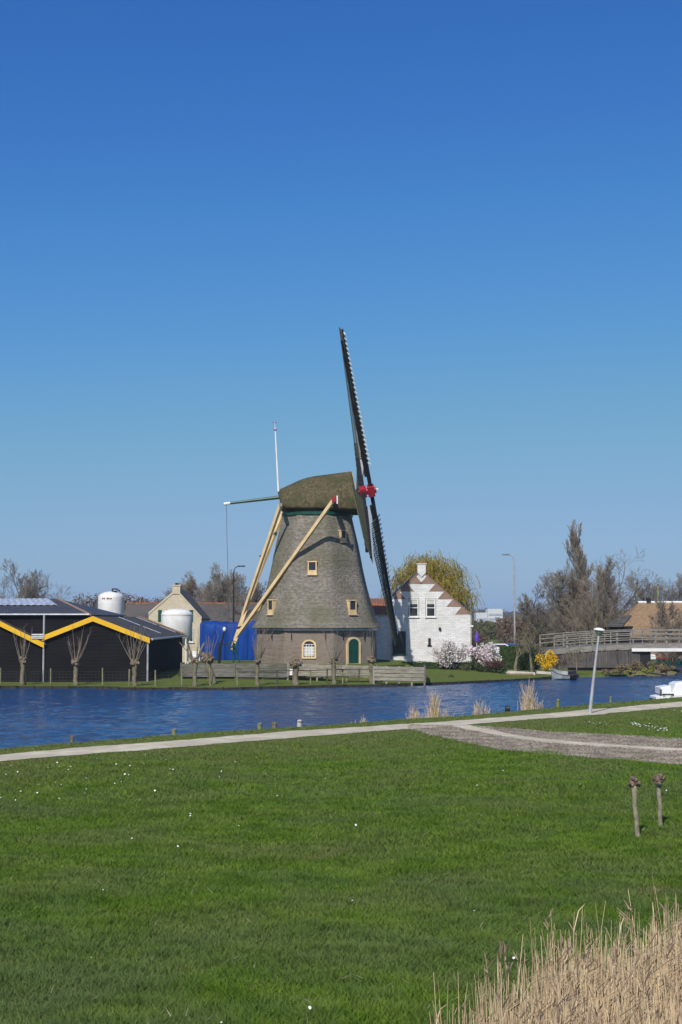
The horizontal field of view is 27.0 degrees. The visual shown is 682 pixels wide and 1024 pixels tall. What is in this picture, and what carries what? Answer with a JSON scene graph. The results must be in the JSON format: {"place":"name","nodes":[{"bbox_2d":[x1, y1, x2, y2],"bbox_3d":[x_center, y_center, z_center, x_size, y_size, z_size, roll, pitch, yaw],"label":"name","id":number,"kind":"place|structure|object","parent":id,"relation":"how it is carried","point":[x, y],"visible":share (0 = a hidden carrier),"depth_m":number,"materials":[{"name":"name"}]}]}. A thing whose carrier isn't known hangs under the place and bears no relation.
{"place":"outdoors","nodes":[
{"label":"outdoors","id":0,"kind":"place"},
{"bbox_2d":[0,661,681,748],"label":"canal water","id":1,"kind":"structure","parent":0,"point":[35,716],"depth_m":79.36,"materials":[{"name":"blue liquid"}]},
{"bbox_2d":[406,704,423,718],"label":"reed clump","id":2,"kind":"object","parent":1,"relation":"in","point":[411,715],"visible":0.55,"depth_m":65.88,"materials":[{"name":"beige plant"}]},
{"bbox_2d":[424,690,442,717],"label":"reed clump","id":3,"kind":"object","parent":1,"relation":"in","point":[433,711],"visible":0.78,"depth_m":66.61,"materials":[{"name":"beige plant"}]},
{"bbox_2d":[471,697,484,714],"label":"reed clump","id":4,"kind":"object","parent":1,"relation":"in","point":[476,709],"visible":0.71,"depth_m":69.24,"materials":[{"name":"beige plant"}]},
{"bbox_2d":[517,680,538,709],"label":"reed clump","id":5,"kind":"object","parent":1,"relation":"in","point":[529,705],"visible":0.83,"depth_m":73.03,"materials":[{"name":"beige plant"}]},
{"bbox_2d":[550,666,576,679],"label":"rowing boat","id":6,"kind":"object","parent":1,"relation":"on","point":[556,674],"visible":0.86,"depth_m":112.09,"materials":[{"name":"black paint"}]},
{"bbox_2d":[601,669,620,674],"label":"marsh plant","id":7,"kind":"object","parent":1,"relation":"on","point":[606,671],"visible":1,"depth_m":118.79,"materials":[{"name":"plant"}]},
{"bbox_2d":[614,663,627,674],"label":"marsh plant","id":8,"kind":"object","parent":1,"relation":"on","point":[621,668],"visible":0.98,"depth_m":118.73,"materials":[{"name":"brown plant"}]},
{"bbox_2d":[626,660,641,673],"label":"marsh plant","id":9,"kind":"object","parent":1,"relation":"on","point":[634,666],"visible":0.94,"depth_m":118.76,"materials":[{"name":"plant"}]},
{"bbox_2d":[639,665,656,673],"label":"marsh plant","id":10,"kind":"object","parent":1,"relation":"on","point":[643,669],"visible":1,"depth_m":118.72,"materials":[{"name":"green plant"}]},
{"bbox_2d":[650,681,681,699],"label":"motor boat","id":11,"kind":"object","parent":1,"relation":"on","point":[673,689],"visible":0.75,"depth_m":81.95,"materials":[{"name":"white paint"}]},
{"bbox_2d":[657,666,674,673],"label":"marsh plant","id":12,"kind":"object","parent":1,"relation":"on","point":[662,669],"visible":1,"depth_m":118.80,"materials":[{"name":"plant"}]},
{"bbox_2d":[0,637,681,1023],"bbox_3d":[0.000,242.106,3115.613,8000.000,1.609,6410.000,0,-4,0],"label":"ground","id":13,"kind":"structure","parent":0,"point":[174,679],"depth_m":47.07,"materials":[{"name":"green plant"}]},
{"bbox_2d":[13,626,31,684],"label":"pollard willow","id":14,"kind":"object","parent":13,"relation":"on","point":[22,659],"visible":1,"depth_m":100.10,"materials":[{"name":"brown plant"}]},
{"bbox_2d":[0,559,50,598],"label":"bare tree","id":15,"kind":"object","parent":13,"relation":"on","point":[28,592],"visible":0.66,"depth_m":150.37,"materials":[{"name":"brown plant"}]},
{"bbox_2d":[0,614,88,681],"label":"black barn","id":16,"kind":"structure","parent":13,"relation":"on","point":[11,666],"depth_m":103.48,"materials":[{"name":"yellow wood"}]},
{"bbox_2d":[21,570,76,600],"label":"bare tree","id":17,"kind":"object","parent":13,"relation":"on","point":[60,588],"visible":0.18,"depth_m":157.34,"materials":[{"name":"brown plant"}]},
{"bbox_2d":[0,598,125,640],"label":"hipped barn","id":18,"kind":"structure","parent":13,"relation":"on","point":[32,624],"depth_m":106.26,"materials":[{"name":"black metal"}]},
{"bbox_2d":[67,622,91,684],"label":"pollard willow","id":19,"kind":"object","parent":13,"relation":"on","point":[75,662],"visible":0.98,"depth_m":100.06,"materials":[{"name":"brown plant"}]},
{"bbox_2d":[0,668,210,685],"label":"wire fence","id":20,"kind":"object","parent":13,"relation":"on","point":[129,684],"visible":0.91,"depth_m":99.88,"materials":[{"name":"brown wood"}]},
{"bbox_2d":[98,588,123,614],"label":"feed silo","id":21,"kind":"object","parent":13,"relation":"on","point":[112,601],"visible":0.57,"depth_m":125.84,"materials":[{"name":"white metal"}]},
{"bbox_2d":[40,616,186,681],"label":"black barn","id":22,"kind":"structure","parent":13,"relation":"on","point":[104,649],"depth_m":103.55,"materials":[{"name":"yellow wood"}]},
{"bbox_2d":[70,592,162,610],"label":"brown thicket","id":23,"kind":"object","parent":13,"relation":"on","point":[87,603],"visible":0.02,"depth_m":193.15,"materials":[{"name":"brown plant"}]},
{"bbox_2d":[117,627,148,685],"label":"pollard willow","id":24,"kind":"object","parent":13,"relation":"on","point":[134,663],"visible":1,"depth_m":98.43,"materials":[{"name":"brown plant"}]},
{"bbox_2d":[161,609,192,663],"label":"feed silo","id":25,"kind":"object","parent":13,"relation":"on","point":[180,620],"visible":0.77,"depth_m":131.46,"materials":[{"name":"white metal"}]},
{"bbox_2d":[148,583,210,661],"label":"farmhouse","id":26,"kind":"object","parent":13,"relation":"on","point":[177,598],"visible":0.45,"depth_m":139.68,"materials":[{"name":"beige brick"}]},
{"bbox_2d":[155,570,211,601],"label":"bare tree","id":27,"kind":"object","parent":13,"relation":"on","point":[186,575],"visible":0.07,"depth_m":166.08,"materials":[{"name":"brown plant"}]},
{"bbox_2d":[163,576,216,602],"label":"bare tree","id":28,"kind":"object","parent":13,"relation":"on","point":[190,586],"visible":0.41,"depth_m":157.01,"materials":[{"name":"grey plant"}]},
{"bbox_2d":[179,626,204,686],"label":"pollard willow","id":29,"kind":"object","parent":13,"relation":"on","point":[195,661],"visible":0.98,"depth_m":98.08,"materials":[{"name":"brown plant"}]},
{"bbox_2d":[124,603,259,621],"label":"long outbuilding","id":30,"kind":"structure","parent":13,"relation":"on","point":[210,610],"depth_m":154.07,"materials":[{"name":"brown brick"}]},
{"bbox_2d":[200,635,218,683],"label":"pollard willow","id":31,"kind":"object","parent":13,"relation":"on","point":[207,658],"visible":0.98,"depth_m":100.78,"materials":[{"name":"brown plant"}]},
{"bbox_2d":[194,563,242,602],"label":"bare tree","id":32,"kind":"object","parent":13,"relation":"on","point":[229,580],"visible":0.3,"depth_m":162.49,"materials":[{"name":"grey plant"}]},
{"bbox_2d":[193,574,250,618],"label":"bare tree","id":33,"kind":"object","parent":13,"relation":"on","point":[223,589],"visible":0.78,"depth_m":155.83,"materials":[{"name":"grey plant"}]},
{"bbox_2d":[209,569,248,601],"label":"bare tree","id":34,"kind":"object","parent":13,"relation":"on","point":[242,581],"visible":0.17,"depth_m":171.34,"materials":[{"name":"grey plant"}]},
{"bbox_2d":[180,663,290,679],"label":"retaining fence","id":35,"kind":"object","parent":13,"relation":"on","point":[224,670],"visible":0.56,"depth_m":105.36,"materials":[{"name":"grey wood"}]},
{"bbox_2d":[233,565,244,621],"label":"street lamp","id":36,"kind":"object","parent":13,"relation":"on","point":[233,587],"visible":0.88,"depth_m":149.78,"materials":[{"name":"grey metal"}]},
{"bbox_2d":[231,581,266,602],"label":"bare tree","id":37,"kind":"object","parent":13,"relation":"on","point":[256,596],"visible":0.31,"depth_m":164.66,"materials":[{"name":"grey plant"}]},
{"bbox_2d":[252,626,274,685],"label":"pollard willow","id":38,"kind":"object","parent":13,"relation":"on","point":[257,660],"visible":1,"depth_m":99.08,"materials":[{"name":"brown plant"}]},
{"bbox_2d":[0,675,578,689],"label":"bank edging","id":39,"kind":"object","parent":13,"relation":"on","point":[241,688],"visible":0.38,"depth_m":98.24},
{"bbox_2d":[289,657,302,684],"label":"pollard willow","id":40,"kind":"object","parent":13,"relation":"on","point":[295,663],"visible":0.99,"depth_m":100.14,"materials":[{"name":"brown plant"}]},
{"bbox_2d":[236,668,368,685],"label":"rail fence","id":41,"kind":"object","parent":13,"relation":"on","point":[310,670],"visible":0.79,"depth_m":101.43,"materials":[{"name":"grey wood"}]},
{"bbox_2d":[178,659,432,680],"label":"mill mound","id":42,"kind":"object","parent":13,"relation":"on","point":[393,663],"visible":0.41,"depth_m":107.10,"materials":[{"name":"green plant"}]},
{"bbox_2d":[217,627,228,663],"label":"leaning post","id":43,"kind":"object","parent":42,"relation":"on","point":[220,644],"visible":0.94,"depth_m":109.44,"materials":[{"name":"black metal"}]},
{"bbox_2d":[200,621,256,660],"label":"tarpaulin stack","id":44,"kind":"object","parent":42,"relation":"on","point":[245,641],"visible":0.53,"depth_m":119.53,"materials":[{"name":"blue plastic"}]},
{"bbox_2d":[224,327,397,663],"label":"windmill","id":45,"kind":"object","parent":42,"relation":"on","point":[316,586],"visible":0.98,"depth_m":111.12,"materials":[{"name":"brick"}]},
{"bbox_2d":[266,599,276,614],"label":"window","id":46,"kind":"structure","parent":45,"relation":"in","point":[271,603],"depth_m":110.91,"materials":[{"name":"beige paint"}]},
{"bbox_2d":[302,640,315,658],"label":"window","id":47,"kind":"structure","parent":45,"relation":"in","point":[308,646],"depth_m":108.90,"materials":[{"name":"white glass"}]},
{"bbox_2d":[307,561,317,574],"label":"window","id":48,"kind":"structure","parent":45,"relation":"in","point":[312,565],"depth_m":110.29,"materials":[{"name":"beige paint"}]},
{"bbox_2d":[338,530,347,542],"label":"window","id":49,"kind":"structure","parent":45,"relation":"in","point":[342,533],"depth_m":111.72,"materials":[{"name":"beige paint"}]},
{"bbox_2d":[346,600,357,614],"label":"window","id":50,"kind":"structure","parent":45,"relation":"in","point":[351,604],"depth_m":110.15,"materials":[{"name":"beige paint"}]},
{"bbox_2d":[346,637,360,663],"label":"door","id":51,"kind":"structure","parent":45,"relation":"in","point":[353,645],"depth_m":109.86,"materials":[{"name":"green paint"}]},
{"bbox_2d":[287,663,376,681],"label":"retaining fence","id":52,"kind":"object","parent":13,"relation":"on","point":[317,666],"visible":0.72,"depth_m":104.49,"materials":[{"name":"grey wood"}]},
{"bbox_2d":[323,627,350,683],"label":"pollard willow","id":53,"kind":"object","parent":13,"relation":"on","point":[333,660],"visible":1,"depth_m":101.66,"materials":[{"name":"brown plant"}]},
{"bbox_2d":[0,766,681,1022],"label":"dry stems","id":54,"kind":"object","parent":13,"relation":"on","point":[309,874],"visible":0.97,"depth_m":23.20,"materials":[{"name":"plant"}]},
{"bbox_2d":[0,707,681,1022],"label":"daisies","id":55,"kind":"object","parent":13,"relation":"on","point":[309,1007],"visible":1,"depth_m":35.29,"materials":[{"name":"white plant"}]},
{"bbox_2d":[361,626,375,683],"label":"pollard willow","id":56,"kind":"object","parent":13,"relation":"on","point":[371,659],"visible":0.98,"depth_m":102.67,"materials":[{"name":"brown plant"}]},
{"bbox_2d":[373,666,423,685],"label":"plank fence","id":57,"kind":"object","parent":13,"relation":"on","point":[399,670],"visible":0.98,"depth_m":101.95,"materials":[{"name":"grey wood"}]},
{"bbox_2d":[370,561,472,662],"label":"white house","id":58,"kind":"structure","parent":13,"relation":"on","point":[430,612],"depth_m":123.67,"materials":[{"name":"brick"}]},
{"bbox_2d":[392,631,406,654],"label":"window","id":59,"kind":"structure","parent":58,"relation":"in","point":[400,647],"depth_m":123.46,"materials":[{"name":"black glass"}]},
{"bbox_2d":[408,598,419,617],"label":"window","id":60,"kind":"structure","parent":58,"relation":"in","point":[413,603],"depth_m":123.70,"materials":[{"name":"white paint"}]},
{"bbox_2d":[425,598,435,617],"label":"window","id":61,"kind":"structure","parent":58,"relation":"in","point":[430,603],"depth_m":123.70,"materials":[{"name":"white paint"}]},
{"bbox_2d":[378,550,485,620],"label":"weeping willow","id":62,"kind":"object","parent":13,"relation":"on","point":[436,573],"visible":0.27,"depth_m":138.78,"materials":[{"name":"green plant"}]},
{"bbox_2d":[428,647,455,668],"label":"magnolia shrub","id":63,"kind":"object","parent":13,"relation":"on","point":[437,652],"visible":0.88,"depth_m":120.73,"materials":[{"name":"white plant"}]},
{"bbox_2d":[407,661,479,669],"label":"clipped hedge","id":64,"kind":"object","parent":13,"relation":"on","point":[431,665],"visible":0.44,"depth_m":120.83,"materials":[{"name":"green plant"}]},
{"bbox_2d":[437,640,468,669],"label":"magnolia shrub","id":65,"kind":"object","parent":13,"relation":"on","point":[448,655],"visible":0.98,"depth_m":120.16,"materials":[{"name":"white plant"}]},
{"bbox_2d":[458,664,470,670],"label":"brown shrub","id":66,"kind":"object","parent":13,"relation":"on","point":[466,667],"visible":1,"depth_m":119.12,"materials":[{"name":"brown plant"}]},
{"bbox_2d":[464,645,493,670],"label":"magnolia shrub","id":67,"kind":"object","parent":13,"relation":"on","point":[479,656],"visible":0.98,"depth_m":119.08,"materials":[{"name":"white plant"}]},
{"bbox_2d":[472,626,489,648],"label":"round shrub","id":68,"kind":"object","parent":13,"relation":"on","point":[482,638],"visible":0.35,"depth_m":133.35,"materials":[{"name":"plant"}]},
{"bbox_2d":[473,664,490,671],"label":"green shrub","id":69,"kind":"object","parent":13,"relation":"on","point":[480,666],"visible":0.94,"depth_m":118.69,"materials":[{"name":"green plant"}]},
{"bbox_2d":[474,609,502,621],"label":"apartment block","id":70,"kind":"structure","parent":13,"relation":"on","point":[490,614],"depth_m":997.37,"materials":[{"name":"white concrete"}]},
{"bbox_2d":[478,642,501,665],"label":"magnolia shrub","id":71,"kind":"object","parent":13,"relation":"on","point":[492,647],"visible":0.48,"depth_m":122.32,"materials":[{"name":"white plant"}]},
{"bbox_2d":[484,659,509,672],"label":"red shrub","id":72,"kind":"object","parent":13,"relation":"on","point":[494,664],"visible":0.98,"depth_m":117.82,"materials":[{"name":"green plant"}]},
{"bbox_2d":[470,619,550,638],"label":"field scrub","id":73,"kind":"object","parent":13,"relation":"on","point":[487,628],"visible":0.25,"depth_m":303.00,"materials":[{"name":"plant"}]},
{"bbox_2d":[498,645,535,668],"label":"garden hedge","id":74,"kind":"object","parent":13,"relation":"on","point":[508,654],"visible":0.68,"depth_m":123.46,"materials":[{"name":"green plant"}]},
{"bbox_2d":[506,671,534,674],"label":"timber beam","id":75,"kind":"structure","parent":13,"relation":"on","point":[514,672],"depth_m":117.31,"materials":[{"name":"wood"}]},
{"bbox_2d":[509,628,536,670],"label":"lawn tree","id":76,"kind":"object","parent":13,"relation":"on","point":[518,653],"visible":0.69,"depth_m":121.48,"materials":[{"name":"brown plant"}]},
{"bbox_2d":[512,616,545,671],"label":"lawn tree","id":77,"kind":"object","parent":13,"relation":"on","point":[528,641],"visible":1,"depth_m":118.39,"materials":[{"name":"brown plant"}]},
{"bbox_2d":[515,584,560,647],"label":"bare tree","id":78,"kind":"object","parent":13,"relation":"on","point":[536,613],"visible":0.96,"depth_m":148.40,"materials":[{"name":"grey plant"}]},
{"bbox_2d":[530,642,547,668],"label":"brown shrub","id":79,"kind":"object","parent":13,"relation":"on","point":[536,652],"visible":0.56,"depth_m":124.67,"materials":[{"name":"brown plant"}]},
{"bbox_2d":[407,724,681,763],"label":"straw litter","id":80,"kind":"object","parent":13,"relation":"on","point":[580,738],"visible":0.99,"depth_m":49.07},
{"bbox_2d":[535,650,557,671],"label":"forsythia bush","id":81,"kind":"object","parent":13,"relation":"on","point":[551,658],"visible":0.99,"depth_m":118.52,"materials":[{"name":"yellow plant"}]},
{"bbox_2d":[465,607,628,621],"bbox_3d":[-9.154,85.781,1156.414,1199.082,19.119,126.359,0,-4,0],"label":"distant wood","id":82,"kind":"object","parent":13,"relation":"on","point":[509,614],"depth_m":1111.85,"materials":[{"name":"brown plant"}]},
{"bbox_2d":[429,874,681,1023],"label":"reed bed","id":83,"kind":"object","parent":13,"relation":"on","point":[649,991],"visible":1,"depth_m":9.73,"materials":[{"name":"beige plant"}]},
{"bbox_2d":[536,566,580,645],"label":"bare tree","id":84,"kind":"object","parent":13,"relation":"on","point":[556,605],"visible":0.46,"depth_m":157.14,"materials":[{"name":"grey plant"}]},
{"bbox_2d":[495,610,626,646],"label":"field scrub","id":85,"kind":"object","parent":13,"relation":"on","point":[505,625],"visible":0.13,"depth_m":220.47,"materials":[{"name":"brown plant"}]},
{"bbox_2d":[552,652,572,669],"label":"brown shrub","id":86,"kind":"object","parent":13,"relation":"on","point":[560,662],"visible":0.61,"depth_m":121.10,"materials":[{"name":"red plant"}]},
{"bbox_2d":[541,564,603,644],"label":"tree","id":87,"kind":"object","parent":13,"relation":"on","point":[574,592],"visible":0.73,"depth_m":153.56,"materials":[{"name":"brown plant"}]},
{"bbox_2d":[565,649,587,671],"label":"sapling","id":88,"kind":"object","parent":13,"relation":"on","point":[573,655],"visible":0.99,"depth_m":118.48,"materials":[{"name":"brown plant"}]},
{"bbox_2d":[562,519,598,643],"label":"poplar tree","id":89,"kind":"object","parent":13,"relation":"on","point":[580,561],"visible":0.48,"depth_m":174.22,"materials":[{"name":"brown plant"}]},
{"bbox_2d":[559,555,626,652],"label":"tree","id":90,"kind":"object","parent":13,"relation":"on","point":[603,613],"visible":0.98,"depth_m":149.50,"materials":[{"name":"plant"}]},
{"bbox_2d":[588,628,604,712],"bbox_3d":[11.606,7.299,64.615,0.860,4.074,0.540,0,-4,0],"label":"path lamp","id":91,"kind":"object","parent":13,"relation":"on","point":[599,631],"visible":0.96,"depth_m":64.57,"materials":[{"name":"metal"}]},
{"bbox_2d":[576,549,656,624],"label":"bare tree","id":92,"kind":"object","parent":13,"relation":"on","point":[625,606],"visible":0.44,"depth_m":159.41,"materials":[{"name":"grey plant"}]},
{"bbox_2d":[603,615,631,642],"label":"dark shed","id":93,"kind":"structure","parent":13,"relation":"on","point":[615,625],"depth_m":146.51,"materials":[{"name":"grey wood"}]},
{"bbox_2d":[628,776,641,837],"bbox_3d":[5.763,5.853,27.863,0.265,1.346,0.235,0,-4,0],"label":"young pollard","id":94,"kind":"object","parent":13,"relation":"on","point":[634,783],"visible":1,"depth_m":27.83,"materials":[{"name":"brown plant"}]},
{"bbox_2d":[600,598,681,658],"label":"thatched house","id":95,"kind":"structure","parent":13,"relation":"on","point":[640,611],"depth_m":152.10,"materials":[{"name":"brown brick"}]},
{"bbox_2d":[617,570,671,610],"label":"bare tree","id":96,"kind":"object","parent":13,"relation":"on","point":[650,592],"visible":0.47,"depth_m":184.71,"materials":[{"name":"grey plant"}]},
{"bbox_2d":[652,773,665,825],"bbox_3d":[6.540,6.007,29.236,0.264,1.250,0.253,-3,-5,32],"label":"young pollard","id":97,"kind":"object","parent":13,"relation":"on","point":[658,779],"visible":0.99,"depth_m":29.20,"materials":[{"name":"brown plant"}]},
{"bbox_2d":[652,573,681,600],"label":"bare tree","id":98,"kind":"object","parent":13,"relation":"on","point":[668,597],"visible":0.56,"depth_m":184.17,"materials":[{"name":"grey plant"}]},
{"bbox_2d":[0,702,681,760],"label":"gravel path","id":99,"kind":"structure","parent":0,"point":[156,745],"depth_m":52.27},
{"bbox_2d":[0,0,681,612],"label":"sky","id":100,"kind":"structure","parent":0,"point":[484,197],"materials":[{"name":"blue"}]},
{"bbox_2d":[475,655,567,670],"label":"embankment","id":101,"kind":"structure","parent":0,"point":[563,669],"depth_m":124.99,"materials":[{"name":"plant"}]},
{"bbox_2d":[502,554,515,642],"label":"street lamp","id":102,"kind":"object","parent":101,"relation":"on","point":[514,593],"visible":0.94,"depth_m":139.74,"materials":[{"name":"metal"}]},
{"bbox_2d":[453,724,681,750],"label":"trodden path","id":103,"kind":"structure","parent":0,"point":[477,728],"depth_m":49.28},
{"bbox_2d":[600,665,679,675],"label":"island bank","id":104,"kind":"structure","parent":0,"point":[671,672],"depth_m":121.42,"materials":[{"name":"green plant"}]},
{"bbox_2d":[473,629,681,670],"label":"road bridge","id":105,"kind":"structure","parent":104,"relation":"on","point":[610,656],"depth_m":125.37,"materials":[{"name":"grey wood"}]},
{"bbox_2d":[647,660,666,673],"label":"marsh plant","id":106,"kind":"object","parent":104,"relation":"on","point":[652,663],"visible":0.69,"depth_m":120.48,"materials":[{"name":"plant"}]},
{"bbox_2d":[644,595,681,667],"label":"bare shrub","id":107,"kind":"object","parent":104,"relation":"on","point":[664,622],"visible":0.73,"depth_m":139.45,"materials":[{"name":"plant"}]},
{"bbox_2d":[651,654,680,664],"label":"moored boat","id":108,"kind":"object","parent":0,"point":[654,658],"visible":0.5,"depth_m":148.83,"materials":[{"name":"paint"}]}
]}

